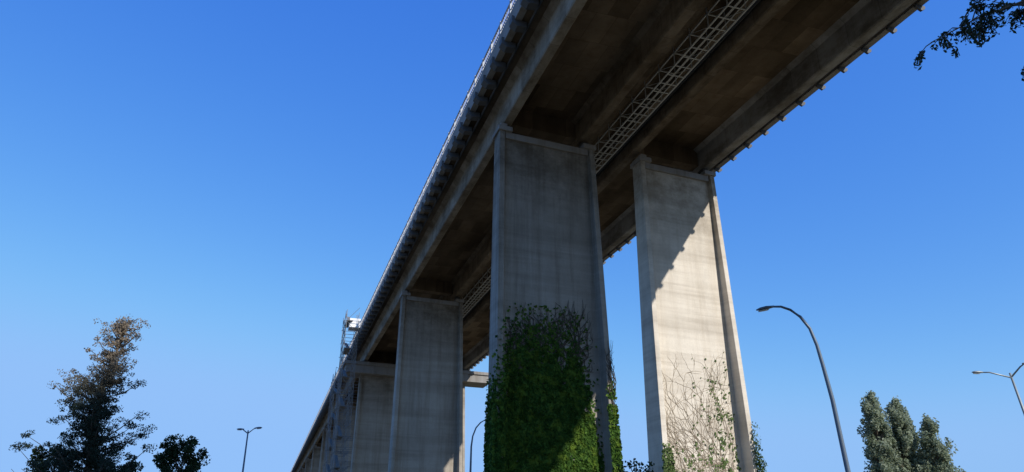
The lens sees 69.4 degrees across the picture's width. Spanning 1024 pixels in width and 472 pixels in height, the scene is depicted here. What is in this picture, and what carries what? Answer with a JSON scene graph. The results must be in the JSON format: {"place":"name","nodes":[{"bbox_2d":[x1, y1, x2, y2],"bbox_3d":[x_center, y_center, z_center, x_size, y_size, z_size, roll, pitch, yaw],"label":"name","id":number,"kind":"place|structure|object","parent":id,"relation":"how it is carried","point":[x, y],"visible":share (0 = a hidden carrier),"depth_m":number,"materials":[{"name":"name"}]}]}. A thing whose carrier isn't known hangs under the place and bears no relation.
{"place":"outdoors","nodes":[
{"label":"outdoors","id":0,"kind":"place"},
{"bbox_2d":[29,444,83,471],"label":"broadleaf tree","id":1,"kind":"object","parent":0,"point":[38,454],"visible":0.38,"depth_m":26.20,"materials":[{"name":"green plant"}]},
{"bbox_2d":[9,315,157,471],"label":"conifer tree","id":2,"kind":"object","parent":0,"point":[95,453],"visible":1,"depth_m":25.31,"materials":[{"name":"green plant"}]},
{"bbox_2d":[100,461,142,471],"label":"broadleaf tree","id":3,"kind":"object","parent":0,"point":[135,466],"visible":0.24,"depth_m":28.52,"materials":[{"name":"green plant"}]},
{"bbox_2d":[152,434,210,471],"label":"broadleaf tree","id":4,"kind":"object","parent":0,"point":[170,453],"visible":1,"depth_m":29.59,"materials":[{"name":"green plant"}]},
{"bbox_2d":[322,367,358,471],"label":"scaffolding tower","id":5,"kind":"structure","parent":0,"point":[328,449],"depth_m":115.17,"materials":[{"name":"metal"}]},
{"bbox_2d":[0,0,1023,471],"label":"sky","id":6,"kind":"structure","parent":0,"point":[234,179],"materials":[{"name":"blue"}]},
{"label":"ground","id":7,"kind":"structure","parent":0,"visible":0},
{"bbox_2d":[237,427,261,471],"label":"double street lamp","id":8,"kind":"object","parent":7,"relation":"on","point":[247,432],"visible":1,"depth_m":59.64,"materials":[{"name":"metal"}]},
{"bbox_2d":[305,459,311,471],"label":"pier","id":9,"kind":"structure","parent":7,"relation":"on","point":[308,466],"depth_m":242.64,"materials":[{"name":"concrete"}]},
{"bbox_2d":[310,446,320,471],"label":"pier","id":10,"kind":"structure","parent":7,"relation":"on","point":[315,462],"depth_m":209.49,"materials":[{"name":"concrete"}]},
{"bbox_2d":[319,429,333,471],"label":"pier","id":11,"kind":"structure","parent":7,"relation":"on","point":[322,454],"depth_m":176.24,"materials":[{"name":"concrete"}]},
{"bbox_2d":[331,405,355,471],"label":"pier","id":12,"kind":"structure","parent":7,"relation":"on","point":[341,419],"depth_m":143.66,"materials":[{"name":"concrete"}]},
{"bbox_2d":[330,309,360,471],"bbox_3d":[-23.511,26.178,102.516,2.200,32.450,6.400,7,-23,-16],"label":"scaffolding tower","id":13,"kind":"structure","parent":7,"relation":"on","point":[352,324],"depth_m":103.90,"materials":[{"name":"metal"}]},
{"bbox_2d":[350,374,394,471],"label":"pier","id":14,"kind":"structure","parent":7,"relation":"on","point":[372,432],"depth_m":110.26,"materials":[{"name":"concrete"}]},
{"bbox_2d":[342,360,487,387],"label":"crosshead","id":15,"kind":"object","parent":14,"relation":"on","point":[475,379],"visible":0.48,"depth_m":112.48,"materials":[{"name":"concrete"}]},
{"bbox_2d":[296,0,586,471],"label":"girder","id":16,"kind":"object","parent":15,"relation":"on","point":[556,22],"visible":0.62,"depth_m":52.74,"materials":[{"name":"concrete"}]},
{"bbox_2d":[295,0,917,471],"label":"deck slab","id":17,"kind":"structure","parent":16,"relation":"on","point":[601,34],"depth_m":47.68,"materials":[{"name":"concrete"}]},
{"bbox_2d":[291,0,526,471],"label":"edge beam","id":18,"kind":"structure","parent":17,"relation":"on","point":[518,12],"depth_m":52.07,"materials":[{"name":"concrete"}]},
{"bbox_2d":[291,0,515,470],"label":"railing","id":19,"kind":"object","parent":18,"relation":"on","point":[485,58],"visible":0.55,"depth_m":59.93,"materials":[{"name":"metal"}]},
{"bbox_2d":[292,0,538,471],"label":"edge brackets","id":20,"kind":"object","parent":18,"relation":"attached to","point":[507,46],"visible":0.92,"depth_m":59.06,"materials":[{"name":"concrete"}]},
{"bbox_2d":[294,0,542,471],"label":"edge conduit","id":21,"kind":"object","parent":17,"relation":"attached to","point":[517,46],"visible":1,"depth_m":54.32,"materials":[{"name":"metal"}]},
{"bbox_2d":[304,110,697,465],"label":"diaphragms","id":22,"kind":"object","parent":17,"relation":"on","point":[554,129],"visible":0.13,"depth_m":53.61,"materials":[{"name":"concrete"}]},
{"bbox_2d":[460,0,752,315],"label":"stringers","id":23,"kind":"object","parent":17,"relation":"attached to","point":[684,29],"depth_m":45.26,"materials":[{"name":"concrete"}]},
{"bbox_2d":[462,0,755,316],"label":"service cage","id":24,"kind":"object","parent":17,"relation":"hanging from","point":[684,55],"visible":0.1,"depth_m":44.79,"materials":[{"name":"metal"}]},
{"bbox_2d":[463,0,759,318],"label":"service pipes","id":25,"kind":"object","parent":24,"relation":"on","point":[688,75],"depth_m":45.62,"materials":[{"name":"metal"}]},
{"bbox_2d":[469,0,916,366],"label":"edge conduit","id":26,"kind":"object","parent":17,"relation":"attached to","point":[789,104],"depth_m":47.34,"materials":[{"name":"metal"}]},
{"bbox_2d":[468,0,928,369],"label":"edge beam","id":27,"kind":"structure","parent":17,"relation":"on","point":[902,17],"depth_m":47.65,"materials":[{"name":"concrete"}]},
{"bbox_2d":[467,4,924,370],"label":"edge brackets","id":28,"kind":"object","parent":27,"relation":"attached to","point":[920,8],"visible":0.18,"depth_m":49.00,"materials":[{"name":"metal"}]},
{"bbox_2d":[438,0,704,300],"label":"girder","id":29,"kind":"object","parent":15,"relation":"on","point":[660,28],"depth_m":44.63,"materials":[{"name":"concrete"}]},
{"bbox_2d":[463,0,789,330],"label":"girder","id":30,"kind":"object","parent":15,"relation":"on","point":[759,16],"depth_m":45.06,"materials":[{"name":"concrete"}]},
{"bbox_2d":[463,0,915,369],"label":"girder","id":31,"kind":"object","parent":15,"relation":"on","point":[851,30],"depth_m":45.72,"materials":[{"name":"grey concrete"}]},
{"bbox_2d":[388,295,462,471],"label":"pier","id":32,"kind":"structure","parent":7,"relation":"on","point":[426,435],"depth_m":77.39,"materials":[{"name":"concrete"}]},
{"bbox_2d":[400,290,463,305],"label":"pier cap","id":33,"kind":"object","parent":32,"relation":"on","point":[455,302],"visible":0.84,"depth_m":80.89,"materials":[{"name":"grey concrete"}]},
{"bbox_2d":[462,383,464,471],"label":"pier","id":34,"kind":"structure","parent":7,"relation":"on","point":[463,453],"depth_m":114.58,"materials":[{"name":"concrete"}]},
{"bbox_2d":[469,420,484,471],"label":"street lamp","id":35,"kind":"object","parent":7,"relation":"on","point":[470,469],"visible":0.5,"depth_m":57.94,"materials":[{"name":"metal"}]},
{"bbox_2d":[488,130,615,471],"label":"pier","id":36,"kind":"structure","parent":7,"relation":"on","point":[546,243],"depth_m":45.96,"materials":[{"name":"concrete"}]},
{"bbox_2d":[492,123,595,155],"bbox_3d":[2.201,-6.132,49.346,7.271,0.950,1.512,9,-24,-21],"label":"pier cap","id":37,"kind":"object","parent":36,"relation":"on","point":[583,149],"visible":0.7,"depth_m":48.66,"materials":[{"name":"grey concrete"}]},
{"bbox_2d":[483,300,623,471],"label":"ivy","id":38,"kind":"object","parent":36,"relation":"attached to","point":[522,441],"visible":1,"depth_m":42.23,"materials":[{"name":"green plant"}]},
{"bbox_2d":[615,458,654,471],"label":"broadleaf tree","id":39,"kind":"object","parent":7,"relation":"on","point":[629,464],"visible":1,"depth_m":28.29,"materials":[{"name":"green plant"}]},
{"bbox_2d":[633,160,758,471],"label":"pier","id":40,"kind":"structure","parent":7,"relation":"on","point":[686,306],"depth_m":48.48,"materials":[{"name":"concrete"}]},
{"bbox_2d":[630,154,715,181],"bbox_3d":[11.595,-4.601,53.084,6.617,0.950,1.513,9,-24,-21],"label":"pier cap","id":41,"kind":"object","parent":40,"relation":"on","point":[703,175],"visible":0.68,"depth_m":52.40,"materials":[{"name":"grey concrete"}]},
{"bbox_2d":[661,351,767,471],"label":"ivy","id":42,"kind":"object","parent":40,"relation":"attached to","point":[669,466],"visible":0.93,"depth_m":45.71,"materials":[{"name":"brown plant"}]},
{"bbox_2d":[756,305,850,471],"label":"street lamp","id":43,"kind":"object","parent":7,"relation":"on","point":[836,419],"visible":1,"depth_m":27.75,"materials":[{"name":"metal"}]},
{"bbox_2d":[863,439,889,471],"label":"poplar tree","id":44,"kind":"object","parent":7,"relation":"on","point":[867,456],"visible":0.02,"depth_m":60.09,"materials":[{"name":"green plant"}]},
{"bbox_2d":[857,390,907,471],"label":"poplar tree","id":45,"kind":"object","parent":7,"relation":"on","point":[878,448],"visible":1,"depth_m":58.10,"materials":[{"name":"green plant"}]},
{"bbox_2d":[883,395,928,471],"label":"poplar tree","id":46,"kind":"object","parent":7,"relation":"on","point":[901,441],"visible":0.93,"depth_m":58.84,"materials":[{"name":"green plant"}]},
{"bbox_2d":[906,412,929,467],"bbox_3d":[32.208,19.665,59.066,3.448,11.579,3.590,0,-22,0],"label":"poplar tree","id":47,"kind":"object","parent":7,"relation":"on","point":[915,435],"visible":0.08,"depth_m":59.82,"materials":[{"name":"green plant"}]},
{"bbox_2d":[915,413,965,471],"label":"poplar tree","id":48,"kind":"object","parent":7,"relation":"on","point":[931,446],"visible":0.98,"depth_m":57.60,"materials":[{"name":"green plant"}]},
{"bbox_2d":[913,0,1023,80],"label":"ash tree","id":49,"kind":"object","parent":7,"relation":"on","point":[980,33],"visible":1,"depth_m":9.18,"materials":[{"name":"green plant"}]},
{"bbox_2d":[972,363,1023,414],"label":"double street lamp","id":50,"kind":"object","parent":7,"relation":"on","point":[1014,386],"visible":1,"depth_m":39.79,"materials":[{"name":"grey metal"}]}
]}

